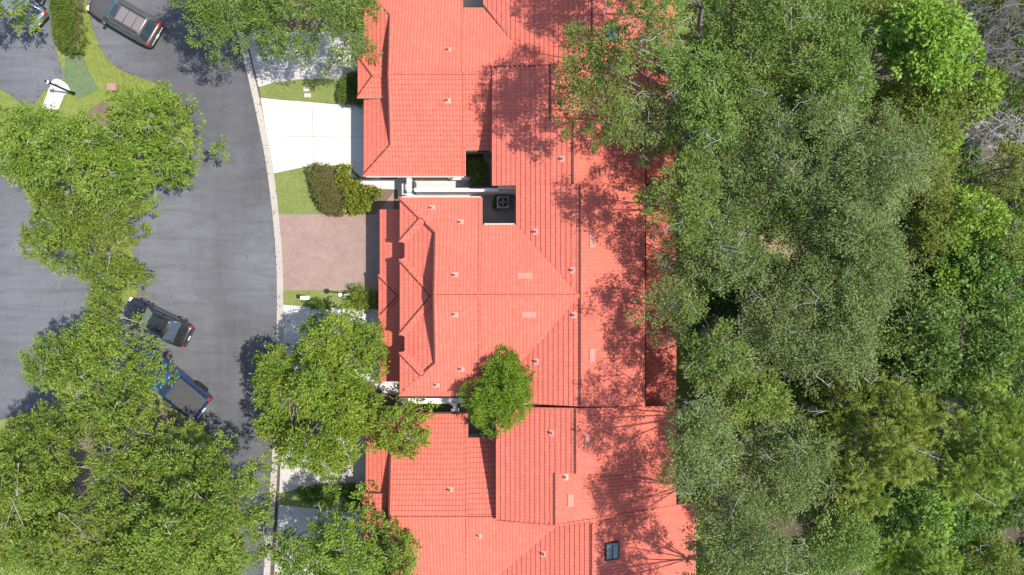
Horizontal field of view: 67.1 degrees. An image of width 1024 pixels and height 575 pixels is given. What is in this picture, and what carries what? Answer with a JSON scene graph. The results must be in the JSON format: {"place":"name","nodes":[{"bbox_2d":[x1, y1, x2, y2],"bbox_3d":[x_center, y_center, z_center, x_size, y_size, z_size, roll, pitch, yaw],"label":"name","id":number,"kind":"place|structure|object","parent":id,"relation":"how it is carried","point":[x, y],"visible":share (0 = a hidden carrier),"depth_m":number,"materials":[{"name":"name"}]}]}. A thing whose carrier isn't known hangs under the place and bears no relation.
{"place":"outdoors","nodes":[
{"label":"outdoors","id":0,"kind":"place"},
{"bbox_2d":[0,0,275,574],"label":"road","id":1,"kind":"structure","parent":0,"point":[40,299],"depth_m":51.99,"materials":[{"name":"asphalt"}]},
{"bbox_2d":[1,0,48,31],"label":"hatchback","id":2,"kind":"object","parent":1,"relation":"on","point":[37,8],"visible":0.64,"depth_m":50.92,"materials":[{"name":"silver metal"}]},
{"bbox_2d":[0,0,193,312],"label":"grass island","id":3,"kind":"structure","parent":1,"relation":"on","point":[97,64],"depth_m":51.93,"materials":[{"name":"plant"}]},
{"bbox_2d":[0,0,43,35],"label":"oak tree","id":4,"kind":"object","parent":3,"relation":"on","point":[23,9],"visible":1,"depth_m":47.94,"materials":[{"name":"green plant"}]},
{"bbox_2d":[42,79,69,108],"bbox_3d":[-30.611,-12.866,51.930,1.376,0.030,2.273,20,90,0],"label":"footpath pad","id":5,"kind":"object","parent":3,"relation":"on","point":[56,95],"visible":0.85,"depth_m":51.91,"materials":[{"name":"white concrete"}]},
{"bbox_2d":[48,0,89,59],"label":"clipped hedge","id":6,"kind":"object","parent":3,"relation":"on","point":[62,30],"visible":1,"depth_m":50.48,"materials":[{"name":"green plant"}]},
{"bbox_2d":[64,48,98,98],"bbox_3d":[-29.299,-14.289,51.924,1.962,0.001,3.128,-25,90,0],"label":"planting bed","id":7,"kind":"object","parent":3,"relation":"on","point":[79,82],"visible":0.92,"depth_m":51.92,"materials":[{"name":"teal plant"}]},
{"bbox_2d":[51,95,170,271],"bbox_3d":[-27.919,-7.627,51.925,7.079,0.001,11.838,24,90,0],"label":"planting bed","id":8,"kind":"object","parent":3,"relation":"on","point":[99,108],"visible":0.09,"depth_m":51.92,"materials":[{"name":"soil"}]},
{"bbox_2d":[11,184,156,342],"bbox_3d":[-25.416,-1.444,46.948,8.118,10.443,9.189,0,90,0],"label":"oak tree","id":9,"kind":"object","parent":8,"relation":"on","point":[50,227],"visible":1,"depth_m":44.34,"materials":[{"name":"green plant"}]},
{"bbox_2d":[0,78,229,218],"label":"oak tree","id":10,"kind":"object","parent":8,"relation":"on","point":[70,151],"visible":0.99,"depth_m":43.22,"materials":[{"name":"green plant"}]},
{"bbox_2d":[2,2,368,573],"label":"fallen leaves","id":11,"kind":"object","parent":3,"relation":"on","point":[188,228],"visible":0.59,"depth_m":51.89,"materials":[{"name":"brown plant"}]},
{"bbox_2d":[0,375,241,574],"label":"grass island","id":12,"kind":"structure","parent":1,"relation":"on","point":[161,404],"depth_m":51.93,"materials":[{"name":"plant"}]},
{"bbox_2d":[14,317,181,447],"bbox_3d":[-23.710,5.221,46.660,8.142,11.104,7.431,-16,90,0],"label":"oak tree","id":13,"kind":"object","parent":12,"relation":"on","point":[78,359],"visible":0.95,"depth_m":43.39,"materials":[{"name":"green plant"}]},
{"bbox_2d":[48,405,205,557],"bbox_3d":[-26.059,13.081,51.925,10.997,0.001,10.492,0,90,0],"label":"planting bed","id":14,"kind":"object","parent":12,"relation":"on","point":[80,456],"visible":0.23,"depth_m":51.92,"materials":[{"name":"soil"}]},
{"bbox_2d":[0,398,162,574],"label":"oak tree","id":15,"kind":"object","parent":14,"relation":"on","point":[27,515],"visible":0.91,"depth_m":42.32,"materials":[{"name":"green plant"}]},
{"bbox_2d":[89,416,281,574],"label":"oak tree","id":16,"kind":"object","parent":14,"relation":"on","point":[161,541],"visible":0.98,"depth_m":42.30,"materials":[{"name":"green plant"}]},
{"bbox_2d":[86,0,164,47],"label":"suv","id":17,"kind":"object","parent":1,"relation":"on","point":[135,23],"visible":1,"depth_m":50.55,"materials":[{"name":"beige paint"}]},
{"bbox_2d":[120,297,194,347],"bbox_3d":[-23.587,2.324,51.273,4.794,1.455,2.100,26,90,0],"label":"sedan","id":18,"kind":"object","parent":1,"relation":"on","point":[169,327],"visible":0.89,"depth_m":51.02,"materials":[{"name":"black paint"}]},
{"bbox_2d":[133,346,212,421],"bbox_3d":[-22.656,6.320,51.093,5.756,1.935,2.280,40,90,0],"label":"pickup truck","id":19,"kind":"object","parent":1,"relation":"on","point":[187,397],"visible":0.6,"depth_m":50.78,"materials":[{"name":"blue paint"}]},
{"bbox_2d":[274,166,325,213],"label":"lawn","id":20,"kind":"structure","parent":0,"point":[295,194],"depth_m":51.95,"materials":[{"name":"green plant"}]},
{"bbox_2d":[258,78,343,103],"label":"lawn","id":21,"kind":"structure","parent":0,"point":[323,91],"depth_m":51.95,"materials":[{"name":"green plant"}]},
{"bbox_2d":[247,32,363,86],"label":"driveway","id":22,"kind":"structure","parent":0,"point":[275,70],"depth_m":51.95,"materials":[{"name":"beige concrete"}]},
{"bbox_2d":[274,505,364,574],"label":"driveway","id":23,"kind":"structure","parent":0,"point":[288,516],"depth_m":51.95,"materials":[{"name":"beige concrete"}]},
{"bbox_2d":[261,98,379,178],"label":"driveway","id":24,"kind":"structure","parent":0,"point":[339,128],"depth_m":51.95,"materials":[{"name":"white concrete"}]},
{"bbox_2d":[278,485,365,512],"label":"lawn","id":25,"kind":"structure","parent":0,"point":[291,499],"depth_m":51.95,"materials":[{"name":"green plant"}]},
{"bbox_2d":[295,481,365,507],"bbox_3d":[-11.952,13.840,51.438,5.206,1.173,1.813,0,90,0],"label":"loose shrub","id":26,"kind":"object","parent":25,"relation":"on","point":[319,493],"visible":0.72,"depth_m":51.39,"materials":[{"name":"plant"}]},
{"bbox_2d":[279,436,365,492],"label":"driveway","id":27,"kind":"structure","parent":0,"point":[356,473],"depth_m":51.95,"materials":[{"name":"beige concrete"}]},
{"bbox_2d":[283,290,375,308],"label":"lawn","id":28,"kind":"structure","parent":0,"point":[331,298],"depth_m":51.95,"materials":[{"name":"green plant"}]},
{"bbox_2d":[303,297,330,311],"bbox_3d":[-13.089,1.114,51.613,1.864,0.829,1.054,0,90,0],"label":"loose shrub","id":29,"kind":"object","parent":28,"relation":"on","point":[319,302],"visible":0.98,"depth_m":51.56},
{"bbox_2d":[282,305,387,382],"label":"driveway","id":30,"kind":"structure","parent":0,"point":[295,316],"depth_m":51.95,"materials":[{"name":"white concrete"}]},
{"bbox_2d":[279,192,393,289],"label":"driveway","id":31,"kind":"structure","parent":0,"point":[323,252],"depth_m":51.95,"materials":[{"name":"brick"}]},
{"bbox_2d":[349,170,397,188],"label":"path","id":32,"kind":"structure","parent":0,"point":[387,183],"depth_m":51.94,"materials":[{"name":"white concrete"}]},
{"bbox_2d":[375,382,397,395],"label":"path","id":33,"kind":"structure","parent":0,"point":[390,388],"depth_m":51.94,"materials":[{"name":"white concrete"}]},
{"bbox_2d":[398,176,482,198],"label":"side path","id":34,"kind":"structure","parent":0,"point":[429,183],"depth_m":51.95,"materials":[{"name":"white concrete"}]},
{"bbox_2d":[396,392,501,423],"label":"side path","id":35,"kind":"structure","parent":0,"point":[447,407],"depth_m":51.95,"materials":[{"name":"concrete"}]},
{"bbox_2d":[468,424,495,432],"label":"courtyard","id":36,"kind":"structure","parent":0,"point":[472,428],"depth_m":51.95,"materials":[{"name":"concrete"}]},
{"bbox_2d":[483,154,515,224],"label":"courtyard","id":37,"kind":"structure","parent":0,"point":[490,215],"depth_m":51.95,"materials":[{"name":"concrete"}]},
{"bbox_2d":[497,196,508,209],"bbox_3d":[-0.593,-5.660,51.517,0.840,0.845,0.840,0,90,0],"label":"air conditioner","id":38,"kind":"object","parent":37,"relation":"on","point":[502,202],"visible":0.99,"depth_m":51.15,"materials":[{"name":"grey metal"}]},
{"bbox_2d":[238,0,1023,574],"bbox_3d":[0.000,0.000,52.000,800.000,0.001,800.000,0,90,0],"label":"ground","id":39,"kind":"structure","parent":0,"point":[1012,532],"depth_m":52.00,"materials":[{"name":"plant"}]},
{"bbox_2d":[231,1,282,574],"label":"kerb","id":40,"kind":"structure","parent":39,"relation":"on","point":[275,216],"depth_m":51.90,"materials":[{"name":"concrete"}]},
{"bbox_2d":[255,0,399,513],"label":"front yard","id":41,"kind":"structure","parent":39,"relation":"on","point":[377,205],"depth_m":51.99,"materials":[{"name":"plant"}]},
{"bbox_2d":[168,0,386,79],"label":"oak tree","id":42,"kind":"object","parent":41,"relation":"on","point":[206,14],"visible":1,"depth_m":44.48,"materials":[{"name":"green plant"}]},
{"bbox_2d":[306,161,345,216],"bbox_3d":[-12.284,-6.512,51.224,2.170,1.607,4.054,-21,90,0],"label":"clipped hedge","id":43,"kind":"object","parent":41,"relation":"on","point":[320,178],"visible":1,"depth_m":50.68,"materials":[{"name":"green plant"}]},
{"bbox_2d":[255,480,423,574],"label":"front yard tree","id":44,"kind":"object","parent":41,"relation":"on","point":[330,554],"visible":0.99,"depth_m":44.76,"materials":[{"name":"green plant"}]},
{"bbox_2d":[248,301,444,487],"bbox_3d":[-10.751,7.164,47.341,10.077,9.655,11.521,-34,90,0],"label":"front yard tree","id":45,"kind":"object","parent":41,"relation":"on","point":[341,417],"visible":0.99,"depth_m":45.39,"materials":[{"name":"green plant"}]},
{"bbox_2d":[337,70,363,108],"bbox_3d":[-10.338,-13.208,51.360,2.772,1.330,2.578,0,90,0],"label":"clipped hedge","id":46,"kind":"object","parent":41,"relation":"on","point":[348,80],"visible":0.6,"depth_m":50.95,"materials":[{"name":"green plant"}]},
{"bbox_2d":[332,162,383,215],"bbox_3d":[-10.202,-6.660,51.340,2.970,1.508,3.790,-14,90,0],"label":"loose shrub","id":47,"kind":"object","parent":41,"relation":"on","point":[342,177],"visible":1,"depth_m":51.12,"materials":[{"name":"green plant"}]},
{"bbox_2d":[345,282,377,316],"bbox_3d":[-10.068,0.760,51.218,2.307,1.594,2.448,0,90,0],"label":"loose shrub","id":48,"kind":"object","parent":41,"relation":"on","point":[359,302],"visible":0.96,"depth_m":51.06,"materials":[{"name":"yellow plant"}]},
{"bbox_2d":[401,397,470,411],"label":"garden wall","id":49,"kind":"structure","parent":39,"relation":"on","point":[454,400],"depth_m":49.90,"materials":[{"name":"white paint"}]},
{"bbox_2d":[407,178,515,195],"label":"garden wall","id":50,"kind":"structure","parent":39,"relation":"on","point":[457,191],"depth_m":49.91,"materials":[{"name":"white paint"}]},
{"bbox_2d":[467,156,488,187],"bbox_3d":[-2.216,-7.478,50.755,1.508,2.542,2.324,0,90,0],"label":"loose shrub","id":51,"kind":"object","parent":39,"relation":"on","point":[475,171],"visible":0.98,"depth_m":50.29,"materials":[{"name":"green plant"}]},
{"bbox_2d":[456,343,536,440],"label":"courtyard tree","id":52,"kind":"object","parent":39,"relation":"on","point":[505,380],"visible":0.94,"depth_m":44.36,"materials":[{"name":"green plant"}]},
{"bbox_2d":[356,0,675,190],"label":"house","id":53,"kind":"structure","parent":39,"relation":"on","point":[446,88],"depth_m":47.29,"materials":[{"name":"tile"}]},
{"bbox_2d":[377,184,675,406],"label":"house","id":54,"kind":"structure","parent":39,"relation":"on","point":[549,285],"depth_m":45.26,"materials":[{"name":"tile"}]},
{"bbox_2d":[361,396,695,574],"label":"house","id":55,"kind":"structure","parent":39,"relation":"on","point":[556,490],"depth_m":47.02,"materials":[{"name":"tile"}]},
{"bbox_2d":[594,85,699,169],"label":"oak tree","id":56,"kind":"object","parent":39,"relation":"on","point":[641,128],"visible":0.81,"depth_m":42.17,"materials":[{"name":"green plant"}]},
{"bbox_2d":[624,274,702,352],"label":"oak tree","id":57,"kind":"object","parent":39,"relation":"on","point":[665,298],"visible":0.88,"depth_m":40.16,"materials":[{"name":"green plant"}]},
{"bbox_2d":[636,0,703,39],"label":"oak tree","id":58,"kind":"object","parent":39,"relation":"on","point":[700,11],"visible":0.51,"depth_m":44.33,"materials":[{"name":"green plant"}]},
{"bbox_2d":[690,360,794,432],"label":"broadleaf tree","id":59,"kind":"object","parent":39,"relation":"on","point":[762,395],"visible":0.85,"depth_m":38.91,"materials":[{"name":"green plant"}]},
{"bbox_2d":[683,0,838,129],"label":"oak tree","id":60,"kind":"object","parent":39,"relation":"on","point":[767,35],"visible":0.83,"depth_m":39.12,"materials":[{"name":"green plant"}]},
{"bbox_2d":[698,284,850,391],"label":"oak tree","id":61,"kind":"object","parent":39,"relation":"on","point":[774,335],"visible":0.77,"depth_m":38.70,"materials":[{"name":"green plant"}]},
{"bbox_2d":[720,385,846,535],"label":"oak tree","id":62,"kind":"object","parent":39,"relation":"on","point":[790,469],"visible":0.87,"depth_m":39.37,"materials":[{"name":"green plant"}]},
{"bbox_2d":[741,213,868,339],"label":"oak tree","id":63,"kind":"object","parent":39,"relation":"on","point":[799,280],"visible":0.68,"depth_m":39.73,"materials":[{"name":"green plant"}]},
{"bbox_2d":[766,483,882,574],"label":"oak tree","id":64,"kind":"object","parent":39,"relation":"on","point":[832,546],"visible":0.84,"depth_m":39.75,"materials":[{"name":"green plant"}]},
{"bbox_2d":[764,299,886,402],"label":"oak tree","id":65,"kind":"object","parent":39,"relation":"on","point":[842,361],"visible":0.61,"depth_m":39.02,"materials":[{"name":"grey plant"}]},
{"bbox_2d":[768,0,885,145],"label":"oak tree","id":66,"kind":"object","parent":39,"relation":"on","point":[857,73],"visible":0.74,"depth_m":38.86,"materials":[{"name":"green plant"}]},
{"bbox_2d":[724,87,953,253],"bbox_3d":[16.566,-5.739,43.617,10.194,16.995,8.614,0,90,0],"label":"oak tree","id":67,"kind":"object","parent":39,"relation":"on","point":[892,165],"visible":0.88,"depth_m":37.78,"materials":[{"name":"green plant"}]},
{"bbox_2d":[802,440,896,520],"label":"pine tree","id":68,"kind":"object","parent":39,"relation":"on","point":[874,488],"visible":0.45,"depth_m":39.92,"materials":[{"name":"green plant"}]},
{"bbox_2d":[775,185,933,342],"bbox_3d":[17.285,-1.138,44.499,6.851,15.257,7.954,-30,90,0],"label":"oak tree","id":69,"kind":"object","parent":39,"relation":"on","point":[876,253],"visible":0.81,"depth_m":38.55,"materials":[{"name":"green plant"}]},
{"bbox_2d":[803,0,910,65],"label":"broadleaf tree","id":70,"kind":"object","parent":39,"relation":"on","point":[885,5],"visible":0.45,"depth_m":38.91,"materials":[{"name":"green plant"}]},
{"bbox_2d":[691,0,1023,574],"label":"undergrowth","id":71,"kind":"object","parent":39,"relation":"on","point":[1015,96],"visible":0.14,"depth_m":50.94,"materials":[{"name":"plant"}]},
{"bbox_2d":[794,370,948,503],"bbox_3d":[19.087,7.769,44.325,7.992,15.602,7.194,0,90,0],"label":"pine tree","id":72,"kind":"object","parent":39,"relation":"on","point":[903,420],"visible":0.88,"depth_m":39.07,"materials":[{"name":"green plant"}]},
{"bbox_2d":[832,275,932,373],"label":"oak tree","id":73,"kind":"object","parent":39,"relation":"on","point":[894,335],"visible":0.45,"depth_m":39.73,"materials":[{"name":"green plant"}]},
{"bbox_2d":[859,475,947,539],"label":"broadleaf tree","id":74,"kind":"object","parent":39,"relation":"on","point":[917,517],"visible":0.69,"depth_m":44.79,"materials":[{"name":"green plant"}]},
{"bbox_2d":[826,0,986,120],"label":"broadleaf tree","id":75,"kind":"object","parent":39,"relation":"on","point":[931,39],"visible":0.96,"depth_m":38.60,"materials":[{"name":"green plant"}]},
{"bbox_2d":[854,521,963,574],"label":"pine tree","id":76,"kind":"object","parent":39,"relation":"on","point":[901,563],"visible":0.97,"depth_m":41.92,"materials":[{"name":"green plant"}]},
{"bbox_2d":[846,75,974,162],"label":"broadleaf tree","id":77,"kind":"object","parent":39,"relation":"on","point":[907,103],"visible":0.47,"depth_m":41.48,"materials":[{"name":"green plant"}]},
{"bbox_2d":[869,149,962,243],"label":"broadleaf tree","id":78,"kind":"object","parent":39,"relation":"on","point":[941,194],"visible":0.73,"depth_m":42.90,"materials":[{"name":"green plant"}]},
{"bbox_2d":[871,198,964,275],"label":"broadleaf tree","id":79,"kind":"object","parent":39,"relation":"on","point":[923,230],"visible":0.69,"depth_m":44.73,"materials":[{"name":"green plant"}]},
{"bbox_2d":[896,489,957,537],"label":"broadleaf tree","id":80,"kind":"object","parent":39,"relation":"on","point":[944,512],"visible":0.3,"depth_m":45.05,"materials":[{"name":"green plant"}]},
{"bbox_2d":[885,124,968,179],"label":"broadleaf tree","id":81,"kind":"object","parent":39,"relation":"on","point":[958,143],"visible":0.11,"depth_m":43.64,"materials":[{"name":"green plant"}]},
{"bbox_2d":[855,281,1023,405],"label":"broadleaf tree","id":82,"kind":"object","parent":39,"relation":"on","point":[939,372],"visible":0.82,"depth_m":40.12,"materials":[{"name":"green plant"}]},
{"bbox_2d":[907,239,975,296],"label":"broadleaf tree","id":83,"kind":"object","parent":39,"relation":"on","point":[941,272],"visible":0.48,"depth_m":44.60,"materials":[{"name":"green plant"}]},
{"bbox_2d":[874,383,1023,517],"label":"pine tree","id":84,"kind":"object","parent":39,"relation":"on","point":[958,482],"visible":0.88,"depth_m":38.97,"materials":[{"name":"green plant"}]},
{"bbox_2d":[907,484,994,553],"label":"broadleaf tree","id":85,"kind":"object","parent":39,"relation":"on","point":[963,533],"visible":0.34,"depth_m":46.48,"materials":[{"name":"green plant"}]},
{"bbox_2d":[914,527,993,574],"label":"broadleaf tree","id":86,"kind":"object","parent":39,"relation":"on","point":[973,569],"visible":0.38,"depth_m":47.41,"materials":[{"name":"green plant"}]},
{"bbox_2d":[902,61,1008,145],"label":"broadleaf tree","id":87,"kind":"object","parent":39,"relation":"on","point":[988,88],"visible":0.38,"depth_m":40.92,"materials":[{"name":"green plant"}]},
{"bbox_2d":[894,236,1023,337],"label":"broadleaf tree","id":88,"kind":"object","parent":39,"relation":"on","point":[989,276],"visible":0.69,"depth_m":44.63,"materials":[{"name":"green plant"}]},
{"bbox_2d":[906,181,1012,255],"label":"broadleaf tree","id":89,"kind":"object","parent":39,"relation":"on","point":[975,213],"visible":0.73,"depth_m":43.76,"materials":[{"name":"green plant"}]},
{"bbox_2d":[930,384,1023,435],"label":"broadleaf tree","id":90,"kind":"object","parent":39,"relation":"on","point":[1020,412],"visible":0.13,"depth_m":44.32,"materials":[{"name":"green plant"}]},
{"bbox_2d":[946,467,1023,540],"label":"broadleaf tree","id":91,"kind":"object","parent":39,"relation":"on","point":[1007,516],"visible":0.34,"depth_m":46.98,"materials":[{"name":"green plant"}]},
{"bbox_2d":[947,524,1023,574],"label":"broadleaf tree","id":92,"kind":"object","parent":39,"relation":"on","point":[994,559],"visible":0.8,"depth_m":46.51,"materials":[{"name":"green plant"}]},
{"bbox_2d":[950,137,1023,199],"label":"broadleaf tree","id":93,"kind":"object","parent":39,"relation":"on","point":[1017,153],"visible":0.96,"depth_m":44.06,"materials":[{"name":"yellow plant"}]},
{"bbox_2d":[951,0,1023,99],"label":"bare brush","id":94,"kind":"object","parent":39,"relation":"on","point":[999,17],"visible":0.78,"depth_m":48.18,"materials":[{"name":"plant"}]},
{"bbox_2d":[954,310,1023,399],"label":"broadleaf tree","id":95,"kind":"object","parent":39,"relation":"on","point":[1003,381],"visible":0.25,"depth_m":45.39,"materials":[{"name":"green plant"}]},
{"bbox_2d":[956,101,1023,187],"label":"bare brush","id":96,"kind":"object","parent":39,"relation":"on","point":[984,135],"visible":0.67,"depth_m":47.99,"materials":[{"name":"grey wood"}]},
{"bbox_2d":[963,214,1023,270],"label":"broadleaf tree","id":97,"kind":"object","parent":39,"relation":"on","point":[1019,240],"visible":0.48,"depth_m":44.36,"materials":[{"name":"green plant"}]},
{"bbox_2d":[674,0,717,574],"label":"back lawn","id":98,"kind":"structure","parent":0,"point":[683,385],"depth_m":51.98,"materials":[{"name":"green plant"}]},
{"bbox_2d":[547,15,697,155],"bbox_3d":[6.748,-9.402,44.215,10.624,15.918,6.651,18,90,0],"label":"oak tree","id":99,"kind":"object","parent":98,"relation":"on","point":[596,57],"visible":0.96,"depth_m":38.47,"materials":[{"name":"green plant"}]},
{"bbox_2d":[600,0,698,93],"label":"oak tree","id":100,"kind":"object","parent":98,"relation":"on","point":[652,40],"visible":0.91,"depth_m":35.27,"materials":[{"name":"green plant"}]},
{"bbox_2d":[627,141,727,256],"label":"oak tree","id":101,"kind":"object","parent":98,"relation":"on","point":[699,212],"visible":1,"depth_m":37.39,"materials":[{"name":"green plant"}]},
{"bbox_2d":[635,25,769,167],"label":"oak tree","id":102,"kind":"object","parent":98,"relation":"on","point":[705,82],"visible":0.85,"depth_m":39.28,"materials":[{"name":"green plant"}]},
{"bbox_2d":[654,381,754,503],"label":"oak tree","id":103,"kind":"object","parent":98,"relation":"on","point":[708,413],"visible":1,"depth_m":37.08,"materials":[{"name":"green plant"}]},
{"bbox_2d":[643,201,772,317],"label":"oak tree","id":104,"kind":"object","parent":98,"relation":"on","point":[715,256],"visible":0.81,"depth_m":40.26,"materials":[{"name":"green plant"}]},
{"bbox_2d":[667,282,760,395],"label":"oak tree","id":105,"kind":"object","parent":98,"relation":"on","point":[732,365],"visible":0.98,"depth_m":38.16,"materials":[{"name":"green plant"}]},
{"bbox_2d":[676,540,765,574],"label":"oak tree","id":106,"kind":"object","parent":98,"relation":"on","point":[706,560],"visible":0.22,"depth_m":40.28,"materials":[{"name":"green plant"}]},
{"bbox_2d":[667,79,818,230],"bbox_3d":[12.081,-7.410,44.463,6.588,15.299,7.400,35,90,0],"label":"oak tree","id":107,"kind":"object","parent":98,"relation":"on","point":[740,144],"visible":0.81,"depth_m":38.91,"materials":[{"name":"green plant"}]},
{"bbox_2d":[677,470,817,574],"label":"oak tree","id":108,"kind":"object","parent":98,"relation":"on","point":[744,527],"visible":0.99,"depth_m":36.56,"materials":[{"name":"green plant"}]},
{"bbox_2d":[757,231,806,259],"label":"dirt path","id":109,"kind":"structure","parent":0,"point":[765,236],"depth_m":51.98,"materials":[{"name":"soil"}]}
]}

